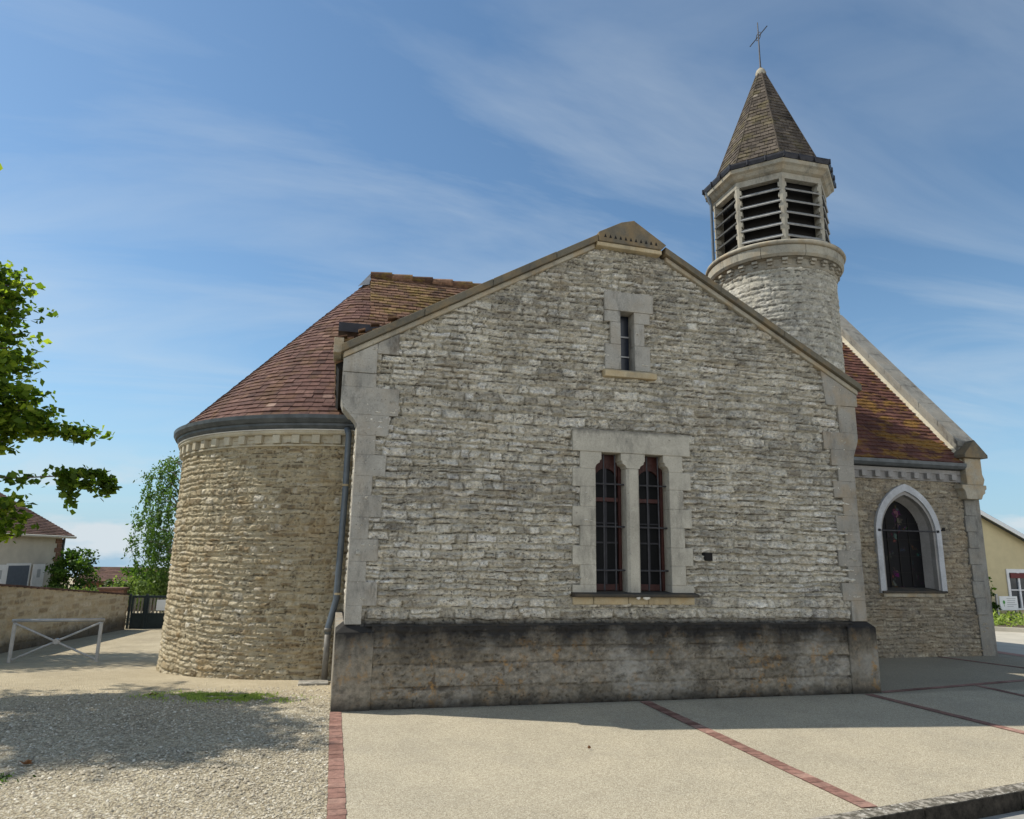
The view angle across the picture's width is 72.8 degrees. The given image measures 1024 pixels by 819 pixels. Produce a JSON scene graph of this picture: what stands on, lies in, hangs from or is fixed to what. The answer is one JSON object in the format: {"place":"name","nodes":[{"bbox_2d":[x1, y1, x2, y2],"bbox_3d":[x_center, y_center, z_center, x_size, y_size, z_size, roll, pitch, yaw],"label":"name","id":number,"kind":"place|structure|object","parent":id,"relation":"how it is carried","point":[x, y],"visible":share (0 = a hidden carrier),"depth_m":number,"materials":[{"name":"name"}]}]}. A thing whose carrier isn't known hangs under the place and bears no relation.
{"place":"outdoors","nodes":[
{"label":"outdoors","id":0,"kind":"place"},
{"bbox_2d":[0,578,330,818],"bbox_3d":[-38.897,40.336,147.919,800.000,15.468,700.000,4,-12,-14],"label":"ground","id":1,"kind":"structure","parent":0,"point":[128,659],"depth_m":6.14,"materials":[{"name":"beige gravel"}]},
{"bbox_2d":[0,772,35,785],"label":"weed","id":2,"kind":"object","parent":1,"relation":"on","point":[3,777],"visible":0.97,"depth_m":4.93,"materials":[{"name":"green plant"}]},
{"bbox_2d":[0,297,49,394],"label":"street tree","id":3,"kind":"object","parent":1,"relation":"on","point":[21,362],"visible":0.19,"depth_m":17.88,"materials":[{"name":"green plant"}]},
{"bbox_2d":[20,759,32,763],"bbox_3d":[-3.660,2.660,5.241,0.095,0.030,0.074,4,-12,-14],"label":"dead leaf","id":4,"kind":"object","parent":1,"relation":"on","point":[27,761],"visible":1,"depth_m":5.24,"materials":[{"name":"brown plant"}]},
{"bbox_2d":[0,493,76,586],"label":"tiled house","id":5,"kind":"structure","parent":1,"relation":"on","point":[27,557],"depth_m":26.08,"materials":[{"name":"paint"}]},
{"bbox_2d":[0,563,40,585],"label":"window","id":6,"kind":"structure","parent":5,"relation":"in","point":[17,573],"depth_m":25.27,"materials":[{"name":"grey glass"}]},
{"bbox_2d":[7,618,104,662],"bbox_3d":[-8.898,4.512,13.570,1.610,0.835,0.090,4,-12,-14],"label":"barrier rail","id":7,"kind":"object","parent":1,"relation":"on","point":[12,639],"visible":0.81,"depth_m":13.57,"materials":[{"name":"grey metal"}]},
{"bbox_2d":[0,163,122,543],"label":"maple tree","id":8,"kind":"object","parent":1,"relation":"on","point":[15,417],"visible":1,"depth_m":9.23,"materials":[{"name":"green plant"}]},
{"bbox_2d":[0,584,129,653],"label":"boundary wall","id":9,"kind":"structure","parent":1,"relation":"on","point":[24,602],"depth_m":18.17,"materials":[{"name":"stone"}]},
{"bbox_2d":[97,587,129,592],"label":"brick pier","id":10,"kind":"structure","parent":9,"relation":"on","point":[116,589],"depth_m":24.73,"materials":[{"name":"brick"}]},
{"bbox_2d":[43,547,102,589],"bbox_3d":[-16.711,6.462,26.509,2.085,2.431,2.071,4,-12,-14],"label":"round bush","id":11,"kind":"object","parent":1,"relation":"on","point":[60,571],"visible":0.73,"depth_m":26.41,"materials":[{"name":"green plant"}]},
{"bbox_2d":[41,584,110,590],"bbox_3d":[-15.874,7.057,25.087,2.396,1.490,0.705,4,-12,-14],"label":"hedge","id":12,"kind":"object","parent":1,"relation":"on","point":[89,589],"visible":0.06,"depth_m":25.19,"materials":[{"name":"green plant"}]},
{"bbox_2d":[72,567,168,610],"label":"distant outbuilding","id":13,"kind":"structure","parent":1,"relation":"on","point":[107,573],"depth_m":33.81,"materials":[{"name":"brick"}]},
{"bbox_2d":[99,564,168,610],"bbox_3d":[-14.890,7.130,27.884,3.095,1.888,2.406,4,-12,-14],"label":"garden bush","id":14,"kind":"object","parent":1,"relation":"on","point":[125,571],"visible":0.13,"depth_m":27.60,"materials":[{"name":"green plant"}]},
{"bbox_2d":[108,563,169,612],"bbox_3d":[-13.432,6.786,26.075,3.023,2.043,2.209,4,-12,-14],"label":"garden bush","id":15,"kind":"object","parent":1,"relation":"on","point":[157,587],"visible":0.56,"depth_m":25.69,"materials":[{"name":"green plant"}]},
{"bbox_2d":[125,594,166,628],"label":"gate","id":16,"kind":"structure","parent":1,"relation":"on","point":[144,619],"depth_m":22.95,"materials":[{"name":"black metal"}]},
{"bbox_2d":[156,600,165,609],"bbox_3d":[-11.658,6.497,23.090,0.280,0.340,0.010,4,-12,-14],"label":"notice panel","id":17,"kind":"object","parent":16,"relation":"attached to","point":[161,604],"visible":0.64,"depth_m":23.09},
{"bbox_2d":[121,450,181,595],"bbox_3d":[-13.053,4.957,27.313,3.950,6.828,3.860,4,-12,-14],"label":"weeping birch","id":18,"kind":"object","parent":1,"relation":"on","point":[163,540],"visible":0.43,"depth_m":26.55,"materials":[{"name":"green plant"}]},
{"bbox_2d":[118,688,322,703],"bbox_3d":[-3.393,3.339,8.034,2.945,0.142,1.349,-1,-12,11],"label":"grass patch","id":19,"kind":"object","parent":1,"relation":"on","point":[193,696],"visible":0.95,"depth_m":8.06,"materials":[{"name":"green plant"}]},
{"bbox_2d":[298,680,328,685],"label":"drain slab","id":20,"kind":"structure","parent":1,"relation":"on","point":[311,682],"depth_m":9.39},
{"bbox_2d":[156,22,997,711],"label":"church","id":21,"kind":"structure","parent":1,"relation":"on","point":[628,462],"depth_m":8.98,"materials":[{"name":"stone"}]},
{"bbox_2d":[595,454,625,590],"bbox_3d":[1.171,1.375,8.568,0.430,1.660,0.146,4,-12,-14],"label":"window frame","id":22,"kind":"structure","parent":21,"relation":"in","point":[609,527],"depth_m":8.60,"materials":[{"name":"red metal"}]},
{"bbox_2d":[620,316,628,370],"bbox_3d":[1.448,-0.850,9.127,0.180,0.787,0.030,4,-12,-14],"label":"window pane","id":23,"kind":"structure","parent":21,"relation":"in","point":[623,320],"depth_m":9.14,"materials":[{"name":"black glass"}]},
{"bbox_2d":[638,456,668,590],"bbox_3d":[1.729,1.414,8.704,0.420,1.660,0.146,4,-12,-14],"label":"window frame","id":24,"kind":"structure","parent":21,"relation":"in","point":[652,560],"depth_m":8.73,"materials":[{"name":"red metal"}]},
{"bbox_2d":[980,510,1023,617],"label":"yellow house","id":25,"kind":"structure","parent":1,"relation":"on","point":[1004,546],"depth_m":26.75,"materials":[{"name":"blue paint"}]},
{"bbox_2d":[1009,573,1023,607],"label":"window","id":26,"kind":"structure","parent":25,"relation":"in","point":[1016,579],"depth_m":26.63,"materials":[{"name":"white glass"}]},
{"bbox_2d":[995,627,1023,632],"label":"bed kerb","id":27,"kind":"structure","parent":1,"relation":"on","point":[1009,629],"depth_m":21.21,"materials":[{"name":"beige concrete"}]},
{"bbox_2d":[0,0,1023,576],"label":"sky","id":28,"kind":"structure","parent":0,"point":[191,187],"materials":[{"name":"blue"}]},
{"bbox_2d":[341,653,1023,818],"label":"pavement","id":29,"kind":"structure","parent":0,"point":[638,760],"depth_m":5.89,"materials":[{"name":"beige concrete"}]},
{"bbox_2d":[326,712,346,818],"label":"brick strip","id":30,"kind":"object","parent":29,"relation":"on","point":[336,804],"visible":1,"depth_m":5.18,"materials":[{"name":"red brick"}]},
{"bbox_2d":[640,701,876,807],"bbox_3d":[1.962,3.009,6.324,0.138,0.005,3.537,4,-12,-14],"label":"brick strip","id":31,"kind":"object","parent":29,"relation":"on","point":[835,791],"visible":1,"depth_m":5.69,"materials":[{"name":"red brick"}]},
{"bbox_2d":[864,694,1023,733],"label":"brick strip","id":32,"kind":"object","parent":29,"relation":"on","point":[955,715],"visible":1,"depth_m":7.58,"materials":[{"name":"red brick"}]},
{"bbox_2d":[881,679,1023,692],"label":"brick strip","id":33,"kind":"object","parent":29,"relation":"on","point":[948,686],"visible":0.97,"depth_m":9.33,"materials":[{"name":"red brick"}]},
{"bbox_2d":[938,656,1023,667],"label":"brick strip","id":34,"kind":"object","parent":29,"relation":"on","point":[982,662],"visible":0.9,"depth_m":11.71,"materials":[{"name":"red brick"}]},
{"bbox_2d":[975,685,1023,696],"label":"brick strip","id":35,"kind":"object","parent":29,"relation":"on","point":[1000,690],"visible":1,"depth_m":9.09,"materials":[{"name":"red brick"}]},
{"bbox_2d":[980,810,1023,818],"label":"road","id":36,"kind":"structure","parent":0,"point":[1016,815],"depth_m":4.89,"materials":[{"name":"grey asphalt"}]},
{"bbox_2d":[809,782,1023,818],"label":"kerb","id":37,"kind":"structure","parent":36,"relation":"on","point":[987,802],"depth_m":4.80,"materials":[{"name":"stone"}]},
{"bbox_2d":[995,631,1023,654],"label":"side road","id":38,"kind":"structure","parent":0,"point":[1010,642],"depth_m":17.35,"materials":[{"name":"grey asphalt"}]},
{"bbox_2d":[994,618,1023,627],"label":"planting bed","id":39,"kind":"object","parent":38,"relation":"on","point":[1015,626],"depth_m":22.87,"materials":[{"name":"soil"}]},
{"bbox_2d":[988,577,1002,617],"bbox_3d":[17.481,7.131,25.634,1.039,2.040,0.926,4,-12,-14],"label":"climbing shrub","id":40,"kind":"object","parent":39,"relation":"on","point":[994,606],"visible":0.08,"depth_m":25.44,"materials":[{"name":"green plant"}]},
{"bbox_2d":[995,594,1018,617],"bbox_3d":[18.236,7.404,25.563,0.920,1.200,0.110,4,-12,-14],"label":"information sign","id":41,"kind":"object","parent":39,"relation":"on","point":[1008,603],"visible":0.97,"depth_m":25.57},
{"bbox_2d":[993,609,1023,626],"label":"bed plants","id":42,"kind":"object","parent":39,"relation":"on","point":[1006,618],"visible":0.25,"depth_m":23.27,"materials":[{"name":"green plant"}]},
{"bbox_2d":[998,651,1023,656],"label":"brick band","id":43,"kind":"object","parent":38,"relation":"on","point":[1021,655],"visible":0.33,"depth_m":12.96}
]}

